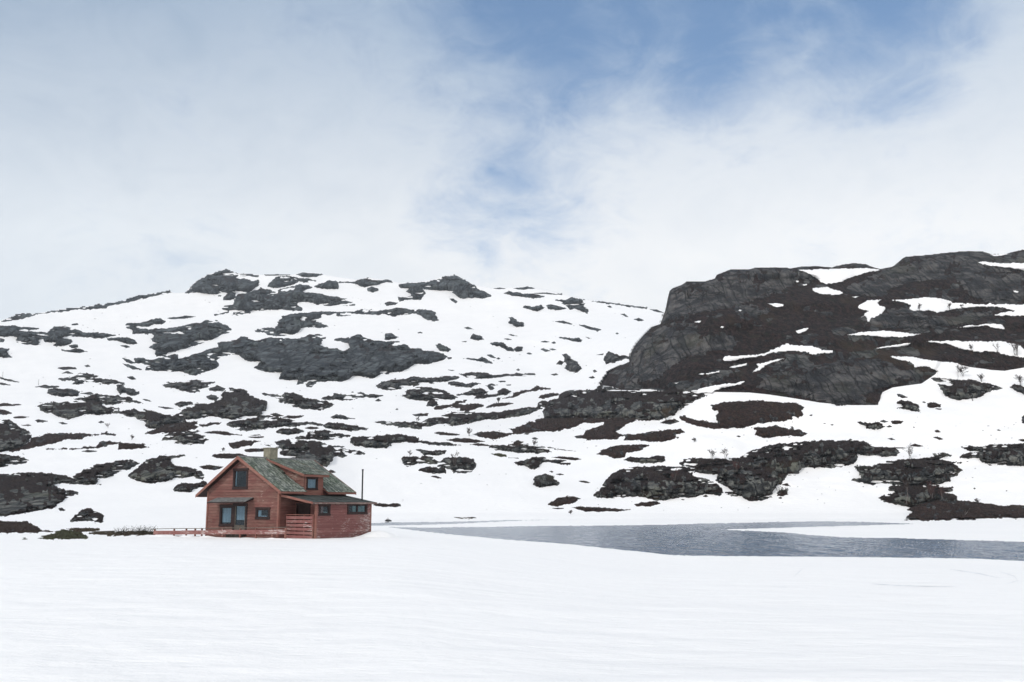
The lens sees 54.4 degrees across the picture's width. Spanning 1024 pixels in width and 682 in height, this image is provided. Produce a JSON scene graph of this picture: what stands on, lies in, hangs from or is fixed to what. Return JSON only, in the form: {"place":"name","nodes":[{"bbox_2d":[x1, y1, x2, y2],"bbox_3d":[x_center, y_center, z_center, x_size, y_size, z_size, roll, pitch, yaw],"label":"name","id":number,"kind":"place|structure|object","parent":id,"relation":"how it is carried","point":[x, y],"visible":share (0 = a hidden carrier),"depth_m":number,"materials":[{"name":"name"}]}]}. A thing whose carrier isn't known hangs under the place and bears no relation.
{"place":"outdoors","nodes":[
{"label":"outdoors","id":0,"kind":"place"},
{"bbox_2d":[66,527,99,531],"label":"bare ground","id":1,"kind":"structure","parent":0,"point":[85,529],"depth_m":110.92,"materials":[{"name":"grey soil"}]},
{"bbox_2d":[46,440,120,449],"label":"bare ground","id":2,"kind":"structure","parent":0,"point":[103,444],"depth_m":451.10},
{"bbox_2d":[89,530,152,535],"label":"bare ground","id":3,"kind":"structure","parent":0,"point":[109,533],"depth_m":91.99,"materials":[{"name":"brown soil"}]},
{"bbox_2d":[212,453,246,458],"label":"bare ground","id":4,"kind":"structure","parent":0,"point":[226,456],"depth_m":414.45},
{"bbox_2d":[371,520,521,525],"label":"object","id":5,"kind":"structure","parent":0,"point":[406,523],"depth_m":220.35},
{"bbox_2d":[0,270,1023,681],"bbox_3d":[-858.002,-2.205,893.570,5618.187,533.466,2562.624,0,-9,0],"label":"snow ground","id":6,"kind":"structure","parent":0,"point":[414,606],"depth_m":66.64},
{"bbox_2d":[0,453,27,466],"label":"rock outcrop","id":7,"kind":"object","parent":6,"relation":"on","point":[5,459],"visible":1,"depth_m":394.07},
{"bbox_2d":[0,419,31,452],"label":"rock outcrop","id":8,"kind":"object","parent":6,"relation":"on","point":[16,437],"visible":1,"depth_m":484.92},
{"bbox_2d":[0,520,42,533],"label":"heather bank","id":9,"kind":"structure","parent":6,"relation":"on","point":[7,527],"depth_m":123.48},
{"bbox_2d":[0,472,90,516],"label":"rock outcrop","id":10,"kind":"object","parent":6,"relation":"on","point":[24,493],"visible":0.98,"depth_m":285.20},
{"bbox_2d":[0,325,119,346],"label":"mountain rock","id":11,"kind":"object","parent":6,"relation":"on","point":[56,334],"visible":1,"depth_m":1223.54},
{"bbox_2d":[9,431,115,451],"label":"heather bank","id":12,"kind":"structure","parent":6,"relation":"on","point":[46,439],"depth_m":486.14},
{"bbox_2d":[37,529,87,539],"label":"rock outcrop","id":13,"kind":"object","parent":6,"relation":"on","point":[61,534],"visible":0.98,"depth_m":81.51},
{"bbox_2d":[47,388,79,396],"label":"rock outcrop","id":14,"kind":"object","parent":6,"relation":"on","point":[63,392],"visible":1,"depth_m":767.12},
{"bbox_2d":[1,290,172,321],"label":"mountain rock","id":15,"kind":"object","parent":6,"relation":"on","point":[24,315],"visible":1,"depth_m":1460.00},
{"bbox_2d":[70,508,103,522],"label":"boulder","id":16,"kind":"object","parent":6,"relation":"on","point":[87,514],"visible":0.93,"depth_m":196.96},
{"bbox_2d":[38,393,142,419],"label":"rock outcrop","id":17,"kind":"object","parent":6,"relation":"on","point":[92,404],"visible":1,"depth_m":659.60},
{"bbox_2d":[58,373,124,384],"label":"rock outcrop","id":18,"kind":"object","parent":6,"relation":"on","point":[86,376],"visible":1,"depth_m":875.45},
{"bbox_2d":[73,459,139,484],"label":"rock outcrop","id":19,"kind":"object","parent":6,"relation":"on","point":[86,477],"visible":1,"depth_m":352.50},
{"bbox_2d":[107,337,137,344],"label":"mountain rock","id":20,"kind":"object","parent":6,"relation":"on","point":[126,340],"visible":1,"depth_m":1193.27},
{"bbox_2d":[116,384,138,395],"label":"rock outcrop","id":21,"kind":"object","parent":6,"relation":"on","point":[121,388],"visible":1,"depth_m":785.25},
{"bbox_2d":[123,408,185,433],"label":"rock outcrop","id":22,"kind":"object","parent":6,"relation":"on","point":[154,420],"visible":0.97,"depth_m":587.14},
{"bbox_2d":[134,354,177,370],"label":"mountain rock","id":23,"kind":"object","parent":6,"relation":"on","point":[157,364],"visible":0.84,"depth_m":1009.19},
{"bbox_2d":[128,454,203,483],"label":"rock outcrop","id":24,"kind":"object","parent":6,"relation":"on","point":[161,468],"visible":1,"depth_m":349.73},
{"bbox_2d":[126,318,231,356],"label":"mountain rock","id":25,"kind":"object","parent":6,"relation":"on","point":[166,340],"visible":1,"depth_m":1221.87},
{"bbox_2d":[147,421,220,434],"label":"heather bank","id":26,"kind":"structure","parent":6,"relation":"on","point":[175,427],"depth_m":544.92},
{"bbox_2d":[162,430,208,444],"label":"rock outcrop","id":27,"kind":"object","parent":6,"relation":"on","point":[185,439],"visible":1,"depth_m":486.87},
{"bbox_2d":[163,379,214,392],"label":"rock outcrop","id":28,"kind":"object","parent":6,"relation":"on","point":[192,385],"visible":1,"depth_m":820.25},
{"bbox_2d":[173,481,206,491],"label":"boulder","id":29,"kind":"object","parent":6,"relation":"on","point":[185,487],"visible":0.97,"depth_m":307.14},
{"bbox_2d":[173,388,266,420],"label":"rock outcrop","id":30,"kind":"object","parent":6,"relation":"on","point":[237,403],"visible":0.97,"depth_m":645.46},
{"bbox_2d":[153,527,286,538],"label":"fence","id":31,"kind":"object","parent":6,"relation":"on","point":[272,531],"visible":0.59,"depth_m":77.84,"materials":[{"name":"red wood"}]},
{"bbox_2d":[185,269,258,299],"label":"mountain rock","id":32,"kind":"object","parent":6,"relation":"on","point":[229,283],"visible":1,"depth_m":1605.05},
{"bbox_2d":[151,535,294,539],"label":"snow drift","id":33,"kind":"object","parent":6,"relation":"on","point":[206,536],"visible":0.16,"depth_m":78.73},
{"bbox_2d":[228,440,259,448],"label":"heather bank","id":34,"kind":"structure","parent":6,"relation":"on","point":[239,444],"depth_m":462.01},
{"bbox_2d":[226,415,322,431],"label":"rock outcrop","id":35,"kind":"object","parent":6,"relation":"on","point":[259,422],"visible":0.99,"depth_m":563.27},
{"bbox_2d":[214,284,354,315],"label":"mountain rock","id":36,"kind":"object","parent":6,"relation":"on","point":[283,300],"visible":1,"depth_m":1489.01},
{"bbox_2d":[195,447,376,538],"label":"cabin","id":37,"kind":"object","parent":6,"relation":"on","point":[304,498],"visible":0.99,"depth_m":78.14,"materials":[{"name":"red wood"}]},
{"bbox_2d":[218,505,232,526],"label":"window","id":38,"kind":"structure","parent":37,"relation":"in","point":[226,511],"depth_m":79.49,"materials":[{"name":"blue glass"}]},
{"bbox_2d":[232,503,247,535],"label":"door","id":39,"kind":"structure","parent":37,"relation":"in","point":[242,508],"depth_m":78.49,"materials":[{"name":"grey wood"}]},
{"bbox_2d":[232,468,248,488],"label":"window","id":40,"kind":"structure","parent":37,"relation":"in","point":[235,470],"depth_m":79.13,"materials":[{"name":"black glass"}]},
{"bbox_2d":[255,507,270,518],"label":"window","id":41,"kind":"structure","parent":37,"relation":"in","point":[258,510],"depth_m":77.03,"materials":[{"name":"black glass"}]},
{"bbox_2d":[295,503,310,535],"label":"door","id":42,"kind":"structure","parent":37,"relation":"in","point":[301,508],"depth_m":76.58,"materials":[{"name":"wood"}]},
{"bbox_2d":[318,504,330,515],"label":"window","id":43,"kind":"structure","parent":37,"relation":"in","point":[328,506],"depth_m":75.41,"materials":[{"name":"black glass"}]},
{"bbox_2d":[347,504,367,513],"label":"window","id":44,"kind":"structure","parent":37,"relation":"in","point":[356,508],"depth_m":78.22,"materials":[{"name":"black glass"}]},
{"bbox_2d":[276,427,303,434],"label":"boulder","id":45,"kind":"object","parent":6,"relation":"on","point":[288,431],"visible":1,"depth_m":520.00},
{"bbox_2d":[267,276,315,287],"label":"mountain rock","id":46,"kind":"object","parent":6,"relation":"on","point":[278,282],"visible":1,"depth_m":1666.82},
{"bbox_2d":[262,392,333,410],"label":"rock outcrop","id":47,"kind":"object","parent":6,"relation":"on","point":[299,401],"visible":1,"depth_m":700.47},
{"bbox_2d":[164,334,446,386],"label":"mountain rock","id":48,"kind":"object","parent":6,"relation":"on","point":[309,357],"visible":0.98,"depth_m":1013.93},
{"bbox_2d":[264,438,364,466],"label":"rock outcrop","id":49,"kind":"object","parent":6,"relation":"on","point":[316,451],"visible":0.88,"depth_m":438.70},
{"bbox_2d":[295,429,350,439],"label":"boulder","id":50,"kind":"object","parent":6,"relation":"on","point":[324,434],"visible":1,"depth_m":509.88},
{"bbox_2d":[314,280,338,288],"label":"mountain rock","id":51,"kind":"object","parent":6,"relation":"on","point":[329,284],"visible":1,"depth_m":1626.50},
{"bbox_2d":[323,422,367,431],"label":"rock outcrop","id":52,"kind":"object","parent":6,"relation":"on","point":[337,426],"visible":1,"depth_m":552.30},
{"bbox_2d":[255,308,438,335],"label":"mountain rock","id":53,"kind":"object","parent":6,"relation":"on","point":[291,324],"visible":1,"depth_m":1367.13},
{"bbox_2d":[322,392,382,400],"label":"slope rock","id":54,"kind":"object","parent":6,"relation":"on","point":[336,396],"visible":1,"depth_m":742.65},
{"bbox_2d":[339,278,392,287],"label":"mountain rock","id":55,"kind":"object","parent":6,"relation":"on","point":[365,282],"visible":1,"depth_m":1663.60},
{"bbox_2d":[352,530,396,537],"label":"snow drift","id":56,"kind":"object","parent":6,"relation":"on","point":[378,533],"visible":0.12,"depth_m":78.29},
{"bbox_2d":[350,434,456,448],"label":"rock outcrop","id":57,"kind":"object","parent":6,"relation":"on","point":[382,441],"visible":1,"depth_m":494.50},
{"bbox_2d":[375,376,455,390],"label":"slope rock","id":58,"kind":"object","parent":6,"relation":"on","point":[392,383],"visible":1,"depth_m":856.42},
{"bbox_2d":[398,276,445,301],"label":"mountain rock","id":59,"kind":"object","parent":6,"relation":"on","point":[413,289],"visible":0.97,"depth_m":1608.40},
{"bbox_2d":[402,387,457,400],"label":"rock outcrop","id":60,"kind":"object","parent":6,"relation":"on","point":[414,394],"visible":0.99,"depth_m":749.34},
{"bbox_2d":[416,449,446,455],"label":"rock outcrop","id":61,"kind":"object","parent":6,"relation":"on","point":[432,453],"visible":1,"depth_m":458.29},
{"bbox_2d":[418,466,445,473],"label":"rock outcrop","id":62,"kind":"object","parent":6,"relation":"on","point":[433,470],"visible":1,"depth_m":406.96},
{"bbox_2d":[401,455,476,473],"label":"rock outcrop","id":63,"kind":"object","parent":6,"relation":"on","point":[466,464],"visible":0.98,"depth_m":428.98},
{"bbox_2d":[434,400,483,410],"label":"heather bank","id":64,"kind":"structure","parent":6,"relation":"on","point":[467,407],"depth_m":676.68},
{"bbox_2d":[376,400,547,428],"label":"rock outcrop","id":65,"kind":"object","parent":6,"relation":"on","point":[452,419],"visible":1,"depth_m":605.58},
{"bbox_2d":[448,381,480,387],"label":"slope rock","id":66,"kind":"object","parent":6,"relation":"on","point":[459,384],"visible":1,"depth_m":844.47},
{"bbox_2d":[443,274,490,298],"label":"mountain rock","id":67,"kind":"object","parent":6,"relation":"on","point":[458,286],"visible":0.94,"depth_m":1579.26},
{"bbox_2d":[449,437,484,442],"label":"heather bank","id":68,"kind":"structure","parent":6,"relation":"on","point":[465,440],"depth_m":503.46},
{"bbox_2d":[457,388,487,395],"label":"rock outcrop","id":69,"kind":"object","parent":6,"relation":"on","point":[475,392],"visible":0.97,"depth_m":768.75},
{"bbox_2d":[474,388,510,398],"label":"rock outcrop","id":70,"kind":"object","parent":6,"relation":"on","point":[503,391],"visible":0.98,"depth_m":762.46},
{"bbox_2d":[459,372,535,378],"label":"rock outcrop","id":71,"kind":"object","parent":6,"relation":"on","point":[480,375],"visible":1,"depth_m":914.88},
{"bbox_2d":[489,444,557,453],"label":"rock outcrop","id":72,"kind":"object","parent":6,"relation":"on","point":[527,449],"visible":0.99,"depth_m":471.23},
{"bbox_2d":[473,418,575,439],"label":"heather bank","id":73,"kind":"structure","parent":6,"relation":"on","point":[530,427],"depth_m":543.22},
{"bbox_2d":[504,291,544,298],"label":"mountain rock","id":74,"kind":"object","parent":6,"relation":"on","point":[530,295],"visible":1,"depth_m":1544.64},
{"bbox_2d":[514,456,570,469],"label":"rock outcrop","id":75,"kind":"object","parent":6,"relation":"on","point":[533,463],"visible":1,"depth_m":428.46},
{"bbox_2d":[533,473,559,487],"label":"boulder","id":76,"kind":"object","parent":6,"relation":"on","point":[541,483],"visible":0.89,"depth_m":372.23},
{"bbox_2d":[548,496,580,506],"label":"heather bank","id":77,"kind":"structure","parent":6,"relation":"on","point":[558,501],"depth_m":332.74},
{"bbox_2d":[555,297,588,313],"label":"mountain rock","id":78,"kind":"object","parent":6,"relation":"on","point":[579,301],"visible":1,"depth_m":1464.98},
{"bbox_2d":[562,354,581,372],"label":"rock outcrop","id":79,"kind":"object","parent":6,"relation":"on","point":[572,365],"visible":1,"depth_m":890.34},
{"bbox_2d":[535,416,639,440],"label":"heather bank","id":80,"kind":"structure","parent":6,"relation":"on","point":[608,428],"depth_m":512.70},
{"bbox_2d":[572,506,630,511],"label":"heather bank","id":81,"kind":"structure","parent":6,"relation":"on","point":[589,509],"depth_m":318.16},
{"bbox_2d":[603,351,624,363],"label":"rock outcrop","id":82,"kind":"object","parent":6,"relation":"on","point":[609,357],"visible":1,"depth_m":773.33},
{"bbox_2d":[597,443,648,458],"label":"heather bank","id":83,"kind":"structure","parent":6,"relation":"on","point":[617,451],"depth_m":426.35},
{"bbox_2d":[542,386,706,420],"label":"rock outcrop","id":84,"kind":"object","parent":6,"relation":"on","point":[603,400],"visible":0.98,"depth_m":551.69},
{"bbox_2d":[624,455,664,463],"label":"rock outcrop","id":85,"kind":"object","parent":6,"relation":"on","point":[653,459],"visible":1,"depth_m":398.11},
{"bbox_2d":[634,501,659,506],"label":"heather bank","id":86,"kind":"structure","parent":6,"relation":"on","point":[649,504],"depth_m":327.32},
{"bbox_2d":[621,429,684,441],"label":"heather bank","id":87,"kind":"structure","parent":6,"relation":"on","point":[660,435],"depth_m":436.12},
{"bbox_2d":[593,465,722,500],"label":"rock outcrop","id":88,"kind":"object","parent":6,"relation":"on","point":[662,484],"visible":0.99,"depth_m":346.66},
{"bbox_2d":[679,457,787,500],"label":"rock outcrop","id":89,"kind":"object","parent":6,"relation":"on","point":[749,482],"visible":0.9,"depth_m":349.18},
{"bbox_2d":[679,400,803,428],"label":"heather bank","id":90,"kind":"structure","parent":6,"relation":"on","point":[739,414],"depth_m":436.59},
{"bbox_2d":[751,425,806,437],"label":"heather bank","id":91,"kind":"structure","parent":6,"relation":"on","point":[770,431],"depth_m":415.69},
{"bbox_2d":[739,439,899,473],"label":"rock outcrop","id":92,"kind":"object","parent":6,"relation":"on","point":[814,454],"visible":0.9,"depth_m":381.57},
{"bbox_2d":[858,421,884,429],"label":"rock outcrop","id":93,"kind":"object","parent":6,"relation":"on","point":[876,425],"visible":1,"depth_m":423.58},
{"bbox_2d":[851,452,962,485],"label":"rock outcrop","id":94,"kind":"object","parent":6,"relation":"on","point":[921,471],"visible":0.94,"depth_m":357.44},
{"bbox_2d":[897,400,920,412],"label":"boulder","id":95,"kind":"object","parent":6,"relation":"on","point":[909,405],"visible":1,"depth_m":446.83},
{"bbox_2d":[879,483,956,506],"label":"rock outcrop","id":96,"kind":"object","parent":6,"relation":"on","point":[919,494],"visible":0.75,"depth_m":329.92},
{"bbox_2d":[906,499,1023,520],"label":"heather bank","id":97,"kind":"structure","parent":6,"relation":"on","point":[937,510],"depth_m":304.25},
{"bbox_2d":[931,377,1001,399],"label":"rock outcrop","id":98,"kind":"object","parent":6,"relation":"on","point":[964,389],"visible":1,"depth_m":471.17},
{"bbox_2d":[960,443,1023,465],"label":"rock outcrop","id":99,"kind":"object","parent":6,"relation":"on","point":[1012,454],"visible":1,"depth_m":381.97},
{"bbox_2d":[0,0,1023,320],"label":"sky","id":100,"kind":"structure","parent":0,"point":[628,152],"materials":[{"name":"white"}]},
{"bbox_2d":[502,385,550,398],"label":"bare ground","id":101,"kind":"structure","parent":0,"point":[535,388],"depth_m":785.78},
{"bbox_2d":[392,521,1023,560],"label":"lake water","id":102,"kind":"structure","parent":0,"point":[706,539],"depth_m":111.30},
{"bbox_2d":[600,250,1023,404],"bbox_3d":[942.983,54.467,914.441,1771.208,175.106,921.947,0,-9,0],"label":"hillside","id":103,"kind":"structure","parent":0,"point":[830,322],"depth_m":546.44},
{"bbox_2d":[613,322,726,386],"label":"cliff face","id":104,"kind":"object","parent":103,"relation":"on","point":[658,352],"visible":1,"depth_m":577.59},
{"bbox_2d":[691,381,744,393],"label":"snow patch","id":105,"kind":"object","parent":103,"relation":"on","point":[710,389],"visible":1,"depth_m":473.89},
{"bbox_2d":[715,332,741,350],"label":"cliff face","id":106,"kind":"object","parent":103,"relation":"on","point":[730,341],"visible":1,"depth_m":534.57},
{"bbox_2d":[662,268,796,323],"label":"cliff face","id":107,"kind":"object","parent":103,"relation":"on","point":[726,289],"visible":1,"depth_m":615.28},
{"bbox_2d":[737,304,769,317],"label":"cliff face","id":108,"kind":"object","parent":103,"relation":"on","point":[752,310],"visible":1,"depth_m":568.88},
{"bbox_2d":[723,343,832,360],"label":"snow patch","id":109,"kind":"object","parent":103,"relation":"on","point":[812,350],"visible":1,"depth_m":516.41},
{"bbox_2d":[813,287,842,294],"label":"snow patch","id":110,"kind":"object","parent":103,"relation":"on","point":[825,290],"visible":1,"depth_m":600.15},
{"bbox_2d":[757,358,915,405],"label":"cliff face","id":111,"kind":"object","parent":103,"relation":"on","point":[843,382],"visible":1,"depth_m":478.97},
{"bbox_2d":[800,268,878,283],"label":"snow patch","id":112,"kind":"object","parent":103,"relation":"on","point":[827,276],"visible":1,"depth_m":633.13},
{"bbox_2d":[858,300,884,321],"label":"snow patch","id":113,"kind":"object","parent":103,"relation":"on","point":[874,308],"visible":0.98,"depth_m":578.52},
{"bbox_2d":[849,330,918,336],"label":"snow patch","id":114,"kind":"object","parent":103,"relation":"on","point":[883,333],"visible":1,"depth_m":538.50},
{"bbox_2d":[890,356,958,379],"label":"snow patch","id":115,"kind":"object","parent":103,"relation":"on","point":[946,370],"visible":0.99,"depth_m":503.06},
{"bbox_2d":[858,307,993,329],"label":"cliff face","id":116,"kind":"object","parent":103,"relation":"on","point":[893,317],"visible":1,"depth_m":562.06},
{"bbox_2d":[847,250,1023,296],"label":"cliff face","id":117,"kind":"object","parent":103,"relation":"on","point":[883,281],"visible":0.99,"depth_m":645.23},
{"bbox_2d":[892,297,1023,315],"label":"snow patch","id":118,"kind":"object","parent":103,"relation":"on","point":[936,305],"visible":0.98,"depth_m":588.96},
{"bbox_2d":[928,340,1023,357],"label":"snow patch","id":119,"kind":"object","parent":103,"relation":"on","point":[1005,348],"visible":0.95,"depth_m":527.25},
{"bbox_2d":[951,269,1023,303],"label":"cliff face","id":120,"kind":"object","parent":103,"relation":"on","point":[972,281],"visible":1,"depth_m":616.66},
{"bbox_2d":[978,261,1023,269],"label":"snow patch","id":121,"kind":"object","parent":103,"relation":"on","point":[1014,265],"visible":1,"depth_m":644.56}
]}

